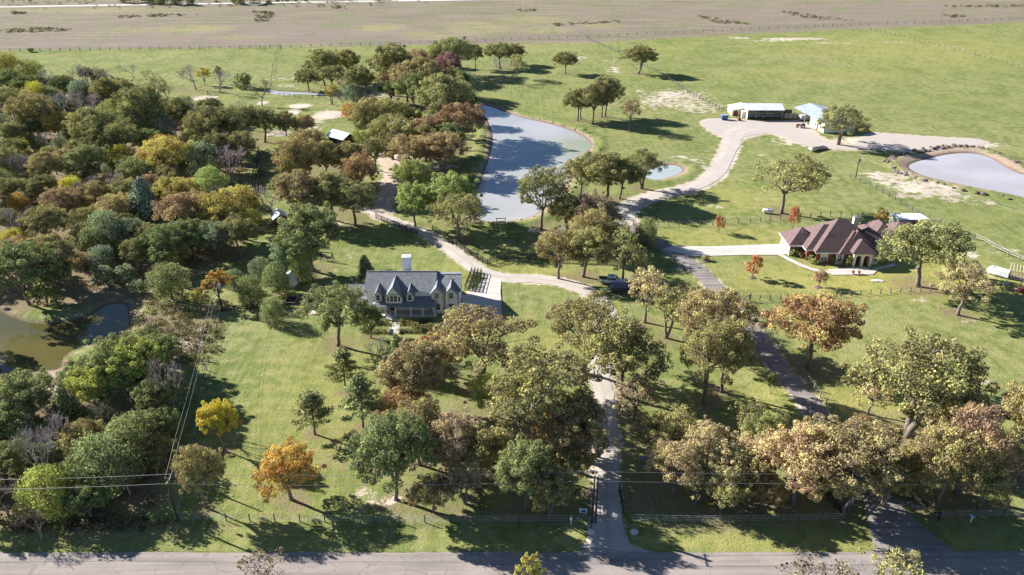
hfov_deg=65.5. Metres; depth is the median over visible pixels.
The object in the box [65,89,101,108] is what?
bare tree
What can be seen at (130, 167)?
elm tree
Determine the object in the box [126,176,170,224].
cedar tree
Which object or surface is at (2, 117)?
round tree
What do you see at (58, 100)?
bare tree
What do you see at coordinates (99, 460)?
round tree
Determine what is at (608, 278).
pickup truck
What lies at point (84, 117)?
oak tree
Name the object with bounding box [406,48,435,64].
oak tree
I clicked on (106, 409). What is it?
round tree
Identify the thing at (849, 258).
young tree
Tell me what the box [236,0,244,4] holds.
round tree
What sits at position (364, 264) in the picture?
cedar tree
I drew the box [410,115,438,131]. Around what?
oak tree
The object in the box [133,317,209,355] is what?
dead brush
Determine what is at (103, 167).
round tree
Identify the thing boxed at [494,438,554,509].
elm tree
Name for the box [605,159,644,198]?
oak tree
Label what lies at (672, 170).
pond water
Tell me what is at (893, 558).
oak tree
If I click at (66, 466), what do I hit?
round tree
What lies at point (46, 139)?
bare tree
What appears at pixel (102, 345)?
elm tree
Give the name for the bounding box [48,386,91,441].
cedar tree
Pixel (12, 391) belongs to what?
elm tree
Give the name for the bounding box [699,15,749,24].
reed strip
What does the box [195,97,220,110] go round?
oak tree
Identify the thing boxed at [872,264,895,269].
side path
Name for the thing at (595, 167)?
oak tree
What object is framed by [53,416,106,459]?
oak tree
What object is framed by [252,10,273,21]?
reed strip
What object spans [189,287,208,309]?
maple tree
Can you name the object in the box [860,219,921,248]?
brick garage
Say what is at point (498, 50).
oak tree
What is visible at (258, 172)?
fence
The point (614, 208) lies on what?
oak tree
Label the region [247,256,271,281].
round tree
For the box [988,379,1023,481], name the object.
oak tree
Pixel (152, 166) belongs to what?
round tree
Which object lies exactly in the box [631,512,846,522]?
fence
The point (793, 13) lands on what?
reed strip
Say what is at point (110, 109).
round tree
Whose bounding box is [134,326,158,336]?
oak tree
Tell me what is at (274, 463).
oak tree
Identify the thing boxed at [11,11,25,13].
reed strip
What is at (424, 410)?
oak tree
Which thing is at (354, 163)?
oak tree
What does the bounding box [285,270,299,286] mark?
shed
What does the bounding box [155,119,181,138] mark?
bare tree
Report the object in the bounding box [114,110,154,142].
elm tree
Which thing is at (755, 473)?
oak tree
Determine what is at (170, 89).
bare tree
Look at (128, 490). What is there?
bare tree
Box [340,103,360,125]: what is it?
oak tree
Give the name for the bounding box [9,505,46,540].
bare tree
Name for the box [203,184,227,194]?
bare tree
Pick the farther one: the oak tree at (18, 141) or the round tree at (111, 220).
the oak tree at (18, 141)
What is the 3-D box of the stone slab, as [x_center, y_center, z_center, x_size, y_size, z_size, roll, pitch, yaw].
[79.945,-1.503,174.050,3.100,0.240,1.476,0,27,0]
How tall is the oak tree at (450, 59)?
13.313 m
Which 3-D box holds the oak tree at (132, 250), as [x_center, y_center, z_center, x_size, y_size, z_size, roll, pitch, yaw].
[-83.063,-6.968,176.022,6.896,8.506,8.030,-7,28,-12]
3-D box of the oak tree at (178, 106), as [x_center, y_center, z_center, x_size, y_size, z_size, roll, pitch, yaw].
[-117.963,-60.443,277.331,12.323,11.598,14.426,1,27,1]
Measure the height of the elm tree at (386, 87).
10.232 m
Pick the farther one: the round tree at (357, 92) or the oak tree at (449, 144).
the round tree at (357, 92)
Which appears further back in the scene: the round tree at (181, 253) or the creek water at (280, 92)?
the creek water at (280, 92)
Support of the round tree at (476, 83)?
on the ground at (258, 374)
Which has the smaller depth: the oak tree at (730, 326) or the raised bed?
the oak tree at (730, 326)
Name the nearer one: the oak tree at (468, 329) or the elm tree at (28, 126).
the oak tree at (468, 329)
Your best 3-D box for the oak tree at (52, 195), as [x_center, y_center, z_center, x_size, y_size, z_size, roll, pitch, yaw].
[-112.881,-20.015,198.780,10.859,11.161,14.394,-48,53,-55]
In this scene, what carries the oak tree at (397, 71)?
on the ground at (258, 374)
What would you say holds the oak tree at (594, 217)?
on the ground at (258, 374)
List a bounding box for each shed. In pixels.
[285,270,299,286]
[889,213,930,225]
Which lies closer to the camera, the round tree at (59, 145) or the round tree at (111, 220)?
the round tree at (111, 220)
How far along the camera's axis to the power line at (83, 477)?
106.19 m
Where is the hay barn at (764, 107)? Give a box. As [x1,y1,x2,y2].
[741,103,784,119]
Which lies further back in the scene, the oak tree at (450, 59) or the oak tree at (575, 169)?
the oak tree at (450, 59)
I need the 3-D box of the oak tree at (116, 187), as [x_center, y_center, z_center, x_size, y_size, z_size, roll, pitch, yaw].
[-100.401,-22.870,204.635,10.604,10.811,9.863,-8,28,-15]
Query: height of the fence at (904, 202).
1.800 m
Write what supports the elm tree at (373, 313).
on the ground at (258, 374)
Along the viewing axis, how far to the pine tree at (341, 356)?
133.21 m
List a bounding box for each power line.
[0,474,163,479]
[28,484,150,488]
[186,471,593,475]
[204,481,589,484]
[594,471,1023,474]
[603,481,999,484]
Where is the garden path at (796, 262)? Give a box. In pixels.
[777,253,830,273]
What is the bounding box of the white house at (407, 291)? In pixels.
[347,254,462,319]
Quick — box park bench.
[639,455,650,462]
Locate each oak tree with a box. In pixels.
[0,86,37,119]
[0,121,25,138]
[0,137,27,152]
[0,145,23,177]
[0,177,27,194]
[0,208,21,227]
[0,227,33,244]
[0,234,30,275]
[1,90,55,135]
[13,147,24,155]
[16,203,75,237]
[17,132,32,144]
[23,75,48,87]
[23,151,64,188]
[25,440,65,470]
[27,232,82,286]
[34,109,73,132]
[37,184,91,227]
[43,146,78,176]
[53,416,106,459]
[60,474,91,494]
[61,206,99,231]
[62,103,121,143]
[67,163,99,182]
[67,251,93,272]
[76,67,92,83]
[76,180,111,215]
[77,124,117,162]
[79,85,101,97]
[88,76,123,99]
[88,191,141,216]
[92,136,120,166]
[98,117,142,155]
[104,177,135,197]
[109,213,141,240]
[110,88,133,105]
[110,216,150,240]
[112,79,138,94]
[116,83,168,130]
[116,155,135,167]
[118,237,148,272]
[132,222,160,238]
[133,135,198,173]
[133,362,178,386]
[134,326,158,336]
[139,76,167,95]
[141,171,158,187]
[149,163,179,178]
[149,175,177,197]
[150,176,202,200]
[150,190,214,222]
[160,97,190,127]
[160,130,174,135]
[170,443,228,508]
[177,105,227,137]
[185,134,203,145]
[185,188,210,221]
[186,184,259,225]
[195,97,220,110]
[199,131,231,169]
[203,98,223,108]
[203,104,262,133]
[214,211,257,256]
[218,130,258,168]
[232,196,261,208]
[243,106,285,142]
[251,435,326,502]
[265,128,322,168]
[267,173,291,189]
[270,110,297,134]
[274,168,320,208]
[276,160,312,175]
[289,280,368,346]
[292,68,322,90]
[293,114,315,131]
[294,128,325,142]
[299,139,341,170]
[302,48,336,84]
[306,170,357,211]
[314,65,344,89]
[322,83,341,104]
[323,179,377,225]
[328,49,361,71]
[329,141,368,179]
[333,149,379,191]
[339,64,376,99]
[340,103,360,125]
[342,94,385,127]
[357,136,391,170]
[359,113,415,159]
[365,42,412,95]
[367,97,412,120]
[373,72,388,82]
[373,337,452,399]
[374,379,438,415]
[383,133,441,175]
[387,59,425,102]
[391,396,444,465]
[401,472,459,512]
[402,53,444,77]
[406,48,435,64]
[408,121,442,161]
[410,71,478,114]
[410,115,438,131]
[416,329,469,367]
[417,131,467,175]
[420,406,479,472]
[425,192,486,241]
[426,43,443,57]
[428,36,479,60]
[430,303,540,385]
[431,101,487,147]
[434,51,461,72]
[438,457,491,504]
[447,426,513,478]
[463,373,521,409]
[470,44,483,68]
[483,42,517,67]
[483,340,604,441]
[503,43,526,63]
[509,54,526,78]
[516,164,573,229]
[524,462,579,517]
[526,400,619,463]
[534,224,589,278]
[538,165,567,202]
[545,289,620,372]
[547,193,592,230]
[548,389,606,440]
[549,442,594,482]
[551,51,578,73]
[551,225,615,277]
[555,157,599,196]
[561,87,589,120]
[564,206,620,240]
[568,188,615,222]
[569,88,591,118]
[580,147,647,200]
[581,307,673,396]
[582,82,608,123]
[594,74,625,116]
[597,83,616,117]
[601,202,625,221]
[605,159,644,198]
[605,219,639,256]
[606,228,647,278]
[612,370,664,420]
[618,44,658,73]
[619,98,641,130]
[626,147,668,188]
[628,265,672,322]
[631,252,654,272]
[640,284,695,338]
[640,402,701,458]
[645,438,703,496]
[674,286,713,328]
[674,287,763,333]
[678,320,737,404]
[679,415,739,484]
[679,459,715,504]
[691,463,752,511]
[695,315,761,392]
[719,446,762,487]
[727,397,769,436]
[733,426,782,480]
[737,470,791,507]
[745,419,850,505]
[751,153,831,213]
[758,288,868,369]
[785,412,903,505]
[794,416,840,465]
[815,103,871,144]
[839,324,1000,438]
[842,412,902,443]
[851,376,896,414]
[856,541,926,574]
[862,453,919,506]
[875,218,978,287]
[889,438,934,487]
[910,415,1003,507]
[919,399,1023,495]
[919,404,983,462]
[929,259,998,315]
[958,461,1016,509]
[987,428,1023,475]
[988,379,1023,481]
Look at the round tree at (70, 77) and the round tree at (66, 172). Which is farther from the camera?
the round tree at (70, 77)
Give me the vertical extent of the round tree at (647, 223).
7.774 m
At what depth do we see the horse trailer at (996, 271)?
175.31 m
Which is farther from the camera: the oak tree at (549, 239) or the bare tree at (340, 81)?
the bare tree at (340, 81)
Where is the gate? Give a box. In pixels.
[618,483,623,513]
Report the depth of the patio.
177.95 m
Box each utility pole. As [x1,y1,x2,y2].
[165,474,178,522]
[216,281,221,310]
[591,472,598,522]
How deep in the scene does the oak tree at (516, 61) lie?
346.39 m
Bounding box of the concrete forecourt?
[462,277,501,319]
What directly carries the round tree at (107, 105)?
on the ground at (258, 374)
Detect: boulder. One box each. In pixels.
[587,528,594,534]
[630,528,637,535]
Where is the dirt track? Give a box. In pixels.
[375,156,397,215]
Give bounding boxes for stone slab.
[871,279,884,281]
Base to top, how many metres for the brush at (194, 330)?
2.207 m
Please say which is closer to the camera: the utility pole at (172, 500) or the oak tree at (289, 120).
the utility pole at (172, 500)
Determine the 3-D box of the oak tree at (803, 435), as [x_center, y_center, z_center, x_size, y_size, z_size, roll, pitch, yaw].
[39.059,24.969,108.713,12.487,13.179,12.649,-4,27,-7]
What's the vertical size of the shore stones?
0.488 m
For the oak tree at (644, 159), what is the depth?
221.06 m
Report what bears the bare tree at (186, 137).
on the ground at (258, 374)
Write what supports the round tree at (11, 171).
on the ground at (258, 374)
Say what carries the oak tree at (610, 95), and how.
on the ground at (258, 374)
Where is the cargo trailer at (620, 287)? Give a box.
[605,282,632,293]
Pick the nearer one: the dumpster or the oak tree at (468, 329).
the oak tree at (468, 329)
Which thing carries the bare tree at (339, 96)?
on the ground at (258, 374)
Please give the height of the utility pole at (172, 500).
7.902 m
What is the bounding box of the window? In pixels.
[836,254,841,261]
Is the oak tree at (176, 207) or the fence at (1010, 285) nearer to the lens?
the fence at (1010, 285)
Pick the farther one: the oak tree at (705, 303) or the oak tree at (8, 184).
the oak tree at (8, 184)
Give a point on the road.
(987, 562)
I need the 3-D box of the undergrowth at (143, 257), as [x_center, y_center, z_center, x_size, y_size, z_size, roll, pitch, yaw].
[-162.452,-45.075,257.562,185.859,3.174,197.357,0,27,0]
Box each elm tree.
[0,67,26,86]
[0,238,62,305]
[0,366,56,423]
[0,400,39,440]
[0,432,43,479]
[0,478,4,489]
[7,74,39,88]
[12,119,44,139]
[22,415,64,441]
[23,173,57,193]
[32,472,62,494]
[33,258,73,292]
[45,74,76,96]
[55,362,84,395]
[56,127,80,140]
[59,480,109,518]
[61,138,86,149]
[61,357,131,408]
[62,144,110,179]
[75,330,157,390]
[87,93,103,105]
[91,334,171,389]
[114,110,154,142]
[114,156,154,180]
[126,372,183,413]
[131,428,177,464]
[133,128,160,147]
[136,223,189,262]
[140,404,181,435]
[144,243,175,266]
[145,332,182,363]
[169,155,191,170]
[169,216,210,258]
[191,220,236,258]
[192,165,218,187]
[195,397,242,450]
[266,237,313,265]
[271,201,343,271]
[344,408,439,500]
[350,303,385,337]
[377,79,399,100]
[388,159,432,183]
[391,72,428,108]
[395,180,435,226]
[402,107,422,124]
[426,169,483,218]
[430,122,466,155]
[441,67,470,91]
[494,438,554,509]
[738,409,789,442]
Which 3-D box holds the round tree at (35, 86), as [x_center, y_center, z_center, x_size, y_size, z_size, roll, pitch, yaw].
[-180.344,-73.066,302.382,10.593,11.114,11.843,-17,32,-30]
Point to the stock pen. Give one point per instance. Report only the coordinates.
(788, 113)
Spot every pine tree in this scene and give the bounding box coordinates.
[289,389,335,434]
[321,344,366,388]
[338,372,384,428]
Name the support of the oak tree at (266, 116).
on the ground at (258, 374)
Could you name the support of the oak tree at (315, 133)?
on the ground at (258, 374)
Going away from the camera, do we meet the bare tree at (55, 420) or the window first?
the bare tree at (55, 420)
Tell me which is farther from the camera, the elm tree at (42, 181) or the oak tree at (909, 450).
the elm tree at (42, 181)
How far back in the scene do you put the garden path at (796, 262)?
181.25 m
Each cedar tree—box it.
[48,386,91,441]
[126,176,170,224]
[356,254,373,283]
[383,334,405,372]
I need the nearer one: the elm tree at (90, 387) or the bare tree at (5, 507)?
the bare tree at (5, 507)
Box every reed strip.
[0,26,71,32]
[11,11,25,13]
[119,13,185,17]
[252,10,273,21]
[553,19,619,25]
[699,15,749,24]
[784,11,852,20]
[940,13,964,16]
[945,4,1023,6]
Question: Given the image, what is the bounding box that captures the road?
[0,550,1023,574]
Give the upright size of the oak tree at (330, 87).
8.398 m
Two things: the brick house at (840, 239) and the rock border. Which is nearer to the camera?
the brick house at (840, 239)
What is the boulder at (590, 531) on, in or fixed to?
on the ground at (258, 374)
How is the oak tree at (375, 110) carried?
on the ground at (258, 374)
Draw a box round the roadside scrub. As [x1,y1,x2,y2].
[0,511,169,533]
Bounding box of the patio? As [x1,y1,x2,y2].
[828,266,877,274]
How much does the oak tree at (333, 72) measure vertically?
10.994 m
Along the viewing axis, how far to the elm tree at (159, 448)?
116.85 m
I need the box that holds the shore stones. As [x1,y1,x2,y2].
[467,102,596,222]
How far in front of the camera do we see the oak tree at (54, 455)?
115.08 m
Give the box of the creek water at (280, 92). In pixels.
[268,90,323,94]
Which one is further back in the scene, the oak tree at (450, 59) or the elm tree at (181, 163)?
the oak tree at (450, 59)
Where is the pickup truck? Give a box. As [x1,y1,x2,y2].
[598,274,624,283]
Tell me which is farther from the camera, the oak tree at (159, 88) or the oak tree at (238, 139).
the oak tree at (159, 88)
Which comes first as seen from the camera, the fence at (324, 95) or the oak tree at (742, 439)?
the oak tree at (742, 439)
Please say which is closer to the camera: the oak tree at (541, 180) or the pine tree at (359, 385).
the pine tree at (359, 385)
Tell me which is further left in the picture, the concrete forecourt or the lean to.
the concrete forecourt
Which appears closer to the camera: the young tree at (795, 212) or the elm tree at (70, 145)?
the young tree at (795, 212)
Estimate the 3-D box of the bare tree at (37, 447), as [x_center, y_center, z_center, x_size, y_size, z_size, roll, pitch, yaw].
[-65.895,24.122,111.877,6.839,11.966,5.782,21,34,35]
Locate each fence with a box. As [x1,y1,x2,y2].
[9,45,279,51]
[177,307,221,512]
[177,512,588,522]
[222,305,234,311]
[234,299,323,309]
[249,145,258,188]
[256,154,260,188]
[278,92,418,103]
[280,35,586,46]
[375,213,417,235]
[432,225,487,264]
[488,253,606,263]
[587,36,730,112]
[588,17,1023,37]
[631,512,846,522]
[658,211,873,225]
[739,281,1021,300]
[739,295,846,426]
[821,490,842,515]
[840,489,864,515]
[850,174,973,238]
[871,28,1022,66]
[903,491,941,519]
[933,509,1023,517]
[974,233,1023,260]
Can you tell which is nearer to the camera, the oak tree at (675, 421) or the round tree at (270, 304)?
the oak tree at (675, 421)
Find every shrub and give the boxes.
[23,281,66,308]
[89,265,117,286]
[114,262,137,283]
[126,279,145,296]
[233,72,252,88]
[702,255,708,260]
[788,249,798,255]
[841,260,849,266]
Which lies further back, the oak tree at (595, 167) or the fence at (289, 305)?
the oak tree at (595, 167)
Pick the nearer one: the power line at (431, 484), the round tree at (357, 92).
the power line at (431, 484)
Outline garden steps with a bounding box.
[388,327,400,333]
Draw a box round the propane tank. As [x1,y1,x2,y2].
[762,208,773,213]
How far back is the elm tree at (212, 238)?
179.30 m
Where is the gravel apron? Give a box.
[581,543,656,552]
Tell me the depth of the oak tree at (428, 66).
303.75 m
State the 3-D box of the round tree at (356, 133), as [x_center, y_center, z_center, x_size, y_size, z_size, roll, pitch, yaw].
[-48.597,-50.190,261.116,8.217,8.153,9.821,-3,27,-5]
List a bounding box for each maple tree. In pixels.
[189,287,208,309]
[195,68,210,84]
[200,267,236,302]
[213,65,223,81]
[513,552,546,574]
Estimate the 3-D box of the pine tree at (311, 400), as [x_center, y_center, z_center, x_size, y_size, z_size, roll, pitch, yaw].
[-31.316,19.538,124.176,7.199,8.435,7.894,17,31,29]
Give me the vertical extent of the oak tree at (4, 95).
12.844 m
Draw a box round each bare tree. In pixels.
[0,204,39,228]
[0,474,17,517]
[2,155,26,179]
[5,153,30,175]
[8,421,58,477]
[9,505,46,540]
[12,214,39,236]
[28,409,71,469]
[35,67,54,79]
[35,132,64,150]
[47,93,71,112]
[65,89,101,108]
[66,63,109,84]
[71,175,99,186]
[88,403,124,423]
[95,458,140,497]
[100,168,127,187]
[114,396,147,415]
[121,64,139,78]
[138,441,169,475]
[145,350,182,424]
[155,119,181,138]
[162,85,174,96]
[178,63,197,89]
[178,133,198,143]
[178,148,200,165]
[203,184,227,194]
[210,70,232,92]
[214,142,245,184]
[234,545,285,574]
[248,78,273,105]
[250,184,276,210]
[336,74,354,96]
[336,93,347,103]
[362,335,390,368]
[434,292,451,320]
[489,57,512,82]
[775,546,859,574]
[844,557,881,574]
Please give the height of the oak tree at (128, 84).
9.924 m
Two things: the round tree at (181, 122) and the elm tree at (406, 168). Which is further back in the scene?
the round tree at (181, 122)
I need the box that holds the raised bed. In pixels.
[284,295,298,304]
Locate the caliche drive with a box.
[616,125,758,224]
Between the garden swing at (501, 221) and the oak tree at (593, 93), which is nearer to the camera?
the garden swing at (501, 221)
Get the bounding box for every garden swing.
[320,251,333,261]
[496,218,505,224]
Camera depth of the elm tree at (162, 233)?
175.70 m
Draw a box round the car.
[1013,287,1023,292]
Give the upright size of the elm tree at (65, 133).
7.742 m
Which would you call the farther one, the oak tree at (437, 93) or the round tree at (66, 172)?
the oak tree at (437, 93)
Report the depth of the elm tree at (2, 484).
109.61 m
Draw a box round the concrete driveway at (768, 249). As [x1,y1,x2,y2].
[663,244,786,255]
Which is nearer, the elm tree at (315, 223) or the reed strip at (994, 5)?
the elm tree at (315, 223)
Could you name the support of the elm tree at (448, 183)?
on the ground at (258, 374)
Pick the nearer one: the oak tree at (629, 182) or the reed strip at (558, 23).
the oak tree at (629, 182)
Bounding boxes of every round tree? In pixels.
[0,51,24,79]
[0,113,11,130]
[0,153,26,176]
[0,167,12,196]
[2,192,32,213]
[10,462,78,525]
[13,191,33,209]
[16,139,31,157]
[22,60,46,76]
[22,178,43,194]
[23,80,48,95]
[26,135,45,151]
[39,146,53,152]
[40,85,65,106]
[45,98,63,112]
[50,136,65,150]
[57,173,81,191]
[59,450,93,480]
[61,160,83,177]
[62,74,76,92]
[62,430,149,507]
[66,79,95,108]
[67,220,97,251]
[76,224,116,260]
[79,209,130,251]
[82,244,116,270]
[85,397,118,430]
[88,69,106,83]
[94,101,116,116]
[98,108,120,121]
[100,159,116,175]
[101,408,165,473]
[103,98,117,107]
[104,364,152,414]
[106,143,136,169]
[136,156,159,173]
[142,108,172,133]
[142,260,191,302]
[147,132,173,164]
[154,0,165,4]
[169,0,181,4]
[171,241,191,263]
[174,108,192,126]
[180,96,196,117]
[180,139,222,177]
[181,132,195,142]
[185,0,194,5]
[187,236,207,250]
[195,164,230,194]
[225,267,241,290]
[231,274,262,307]
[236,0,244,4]
[241,209,263,225]
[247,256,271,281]
[258,296,287,325]
[260,260,292,295]
[286,249,316,281]
[341,83,364,101]
[352,123,371,143]
[456,69,483,96]
[632,216,658,247]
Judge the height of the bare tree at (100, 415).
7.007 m
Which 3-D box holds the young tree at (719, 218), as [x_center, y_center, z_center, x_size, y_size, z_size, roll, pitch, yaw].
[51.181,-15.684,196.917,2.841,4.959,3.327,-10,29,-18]
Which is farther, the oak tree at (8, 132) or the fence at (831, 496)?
the oak tree at (8, 132)
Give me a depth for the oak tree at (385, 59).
313.92 m
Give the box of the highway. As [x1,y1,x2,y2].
[0,0,452,6]
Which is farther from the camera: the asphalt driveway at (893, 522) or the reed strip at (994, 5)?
the reed strip at (994, 5)
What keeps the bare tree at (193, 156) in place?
on the ground at (258, 374)
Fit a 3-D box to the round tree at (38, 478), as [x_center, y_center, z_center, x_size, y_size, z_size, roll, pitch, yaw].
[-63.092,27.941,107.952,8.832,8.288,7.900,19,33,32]
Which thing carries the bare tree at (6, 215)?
on the ground at (258, 374)
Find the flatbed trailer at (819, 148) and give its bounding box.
[808,145,827,150]
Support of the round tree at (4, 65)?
on the ground at (258, 374)
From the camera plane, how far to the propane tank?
208.26 m
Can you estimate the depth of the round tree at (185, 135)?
259.72 m
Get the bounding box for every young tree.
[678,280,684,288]
[714,215,724,232]
[744,254,763,276]
[766,373,779,393]
[788,206,801,228]
[811,269,829,286]
[844,255,853,263]
[873,207,888,221]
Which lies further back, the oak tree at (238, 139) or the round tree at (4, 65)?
the round tree at (4, 65)
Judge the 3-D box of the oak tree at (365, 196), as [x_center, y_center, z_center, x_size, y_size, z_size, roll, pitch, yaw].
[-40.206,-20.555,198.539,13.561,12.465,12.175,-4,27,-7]
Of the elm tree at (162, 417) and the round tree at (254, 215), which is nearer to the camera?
the elm tree at (162, 417)
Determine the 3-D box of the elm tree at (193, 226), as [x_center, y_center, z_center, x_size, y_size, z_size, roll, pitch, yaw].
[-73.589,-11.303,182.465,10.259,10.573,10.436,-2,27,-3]
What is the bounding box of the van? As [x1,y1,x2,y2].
[799,114,810,120]
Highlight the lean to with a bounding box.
[727,102,745,117]
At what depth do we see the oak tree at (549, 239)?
169.81 m
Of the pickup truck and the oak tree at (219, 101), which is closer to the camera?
the pickup truck
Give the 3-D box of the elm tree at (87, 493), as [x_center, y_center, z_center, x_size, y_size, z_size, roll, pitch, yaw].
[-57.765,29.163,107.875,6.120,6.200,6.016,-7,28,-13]
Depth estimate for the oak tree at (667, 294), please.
148.67 m
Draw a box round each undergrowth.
[0,339,176,522]
[1,92,268,288]
[309,65,369,93]
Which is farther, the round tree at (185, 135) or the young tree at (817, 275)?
the round tree at (185, 135)
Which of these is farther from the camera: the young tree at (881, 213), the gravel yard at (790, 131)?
the gravel yard at (790, 131)
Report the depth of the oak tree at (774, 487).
108.80 m
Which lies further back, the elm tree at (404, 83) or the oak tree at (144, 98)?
the elm tree at (404, 83)
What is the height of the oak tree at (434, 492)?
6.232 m
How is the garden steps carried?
on the ground at (258, 374)
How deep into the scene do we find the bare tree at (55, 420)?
116.43 m
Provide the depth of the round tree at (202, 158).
230.93 m
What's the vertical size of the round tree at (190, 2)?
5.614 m
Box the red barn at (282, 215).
[270,208,288,226]
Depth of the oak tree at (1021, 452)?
113.08 m
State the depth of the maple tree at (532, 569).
93.72 m
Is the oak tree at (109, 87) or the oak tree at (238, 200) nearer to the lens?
the oak tree at (238, 200)
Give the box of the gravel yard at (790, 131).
[702,119,985,151]
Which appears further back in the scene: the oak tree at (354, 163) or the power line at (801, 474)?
the oak tree at (354, 163)
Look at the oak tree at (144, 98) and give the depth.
261.09 m
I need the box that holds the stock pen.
[783,109,797,118]
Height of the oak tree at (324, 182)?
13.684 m
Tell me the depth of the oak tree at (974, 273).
155.69 m
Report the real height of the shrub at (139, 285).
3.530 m
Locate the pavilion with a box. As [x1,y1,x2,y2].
[325,129,354,144]
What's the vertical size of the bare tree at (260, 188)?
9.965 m
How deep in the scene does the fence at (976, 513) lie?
109.30 m
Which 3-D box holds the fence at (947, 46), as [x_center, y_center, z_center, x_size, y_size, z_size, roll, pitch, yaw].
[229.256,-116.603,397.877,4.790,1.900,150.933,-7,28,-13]
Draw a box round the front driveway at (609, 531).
[364,209,634,550]
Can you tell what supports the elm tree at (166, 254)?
on the ground at (258, 374)
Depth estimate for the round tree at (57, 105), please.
295.00 m
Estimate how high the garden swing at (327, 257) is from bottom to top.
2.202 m
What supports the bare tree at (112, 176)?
on the ground at (258, 374)
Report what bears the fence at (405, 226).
on the ground at (258, 374)
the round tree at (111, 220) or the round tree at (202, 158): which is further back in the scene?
the round tree at (202, 158)
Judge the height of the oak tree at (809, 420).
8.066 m
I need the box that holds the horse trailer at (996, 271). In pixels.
[983,265,1010,277]
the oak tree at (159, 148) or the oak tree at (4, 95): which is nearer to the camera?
the oak tree at (159, 148)
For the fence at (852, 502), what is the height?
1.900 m
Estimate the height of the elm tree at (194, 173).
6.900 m
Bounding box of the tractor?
[796,122,804,128]
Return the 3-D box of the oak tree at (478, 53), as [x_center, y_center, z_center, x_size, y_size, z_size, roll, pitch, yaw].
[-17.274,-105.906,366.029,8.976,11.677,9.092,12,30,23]
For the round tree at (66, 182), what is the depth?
213.46 m
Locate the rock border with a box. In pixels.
[882,143,1023,199]
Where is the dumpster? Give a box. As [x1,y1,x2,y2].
[721,114,728,119]
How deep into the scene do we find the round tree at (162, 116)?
264.83 m
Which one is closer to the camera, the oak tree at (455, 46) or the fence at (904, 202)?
the fence at (904, 202)
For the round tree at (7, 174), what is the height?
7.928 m
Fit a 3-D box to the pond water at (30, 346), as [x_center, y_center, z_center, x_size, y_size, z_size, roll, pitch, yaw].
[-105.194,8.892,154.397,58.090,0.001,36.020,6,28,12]
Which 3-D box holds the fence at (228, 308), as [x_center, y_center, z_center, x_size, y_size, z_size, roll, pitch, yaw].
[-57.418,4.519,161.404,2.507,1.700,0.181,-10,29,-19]
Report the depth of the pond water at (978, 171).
239.29 m
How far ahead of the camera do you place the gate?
111.40 m
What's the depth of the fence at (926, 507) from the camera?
110.30 m
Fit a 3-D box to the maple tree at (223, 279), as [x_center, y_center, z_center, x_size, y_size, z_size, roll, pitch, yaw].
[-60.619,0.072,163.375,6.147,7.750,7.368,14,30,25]
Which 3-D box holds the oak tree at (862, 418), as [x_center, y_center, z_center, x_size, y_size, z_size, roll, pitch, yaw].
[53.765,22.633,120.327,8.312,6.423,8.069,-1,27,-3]
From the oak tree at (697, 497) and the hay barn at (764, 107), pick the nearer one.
the oak tree at (697, 497)
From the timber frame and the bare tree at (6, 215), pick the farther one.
the bare tree at (6, 215)
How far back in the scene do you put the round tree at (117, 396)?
128.01 m
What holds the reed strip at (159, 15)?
on the ground at (258, 374)
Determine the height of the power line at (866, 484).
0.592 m
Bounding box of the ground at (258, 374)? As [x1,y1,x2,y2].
[0,0,1023,552]
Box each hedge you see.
[358,326,389,332]
[395,317,433,324]
[395,327,423,332]
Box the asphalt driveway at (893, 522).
[629,225,954,553]
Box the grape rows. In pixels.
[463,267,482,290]
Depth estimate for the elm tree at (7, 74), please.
311.92 m
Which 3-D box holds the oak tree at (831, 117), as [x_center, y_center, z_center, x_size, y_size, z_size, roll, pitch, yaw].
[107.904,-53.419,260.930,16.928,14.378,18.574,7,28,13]
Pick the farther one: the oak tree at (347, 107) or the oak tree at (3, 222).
the oak tree at (347, 107)
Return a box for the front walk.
[391,319,400,328]
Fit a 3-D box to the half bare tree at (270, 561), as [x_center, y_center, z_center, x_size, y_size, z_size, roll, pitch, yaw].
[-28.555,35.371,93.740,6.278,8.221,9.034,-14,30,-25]
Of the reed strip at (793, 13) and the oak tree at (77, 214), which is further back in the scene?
the reed strip at (793, 13)
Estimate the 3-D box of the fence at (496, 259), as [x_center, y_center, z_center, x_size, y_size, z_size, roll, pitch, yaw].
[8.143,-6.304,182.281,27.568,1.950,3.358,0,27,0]
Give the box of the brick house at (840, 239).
[779,215,887,266]
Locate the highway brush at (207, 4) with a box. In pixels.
[28,0,381,9]
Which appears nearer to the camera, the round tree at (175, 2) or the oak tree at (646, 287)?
the oak tree at (646, 287)
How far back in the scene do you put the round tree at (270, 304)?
155.03 m
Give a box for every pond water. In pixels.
[0,303,128,372]
[471,105,590,220]
[646,165,681,179]
[909,153,1023,196]
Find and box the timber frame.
[1007,263,1023,281]
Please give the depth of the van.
289.30 m
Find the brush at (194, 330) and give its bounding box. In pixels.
[131,295,223,368]
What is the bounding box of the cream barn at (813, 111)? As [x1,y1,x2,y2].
[794,103,855,132]

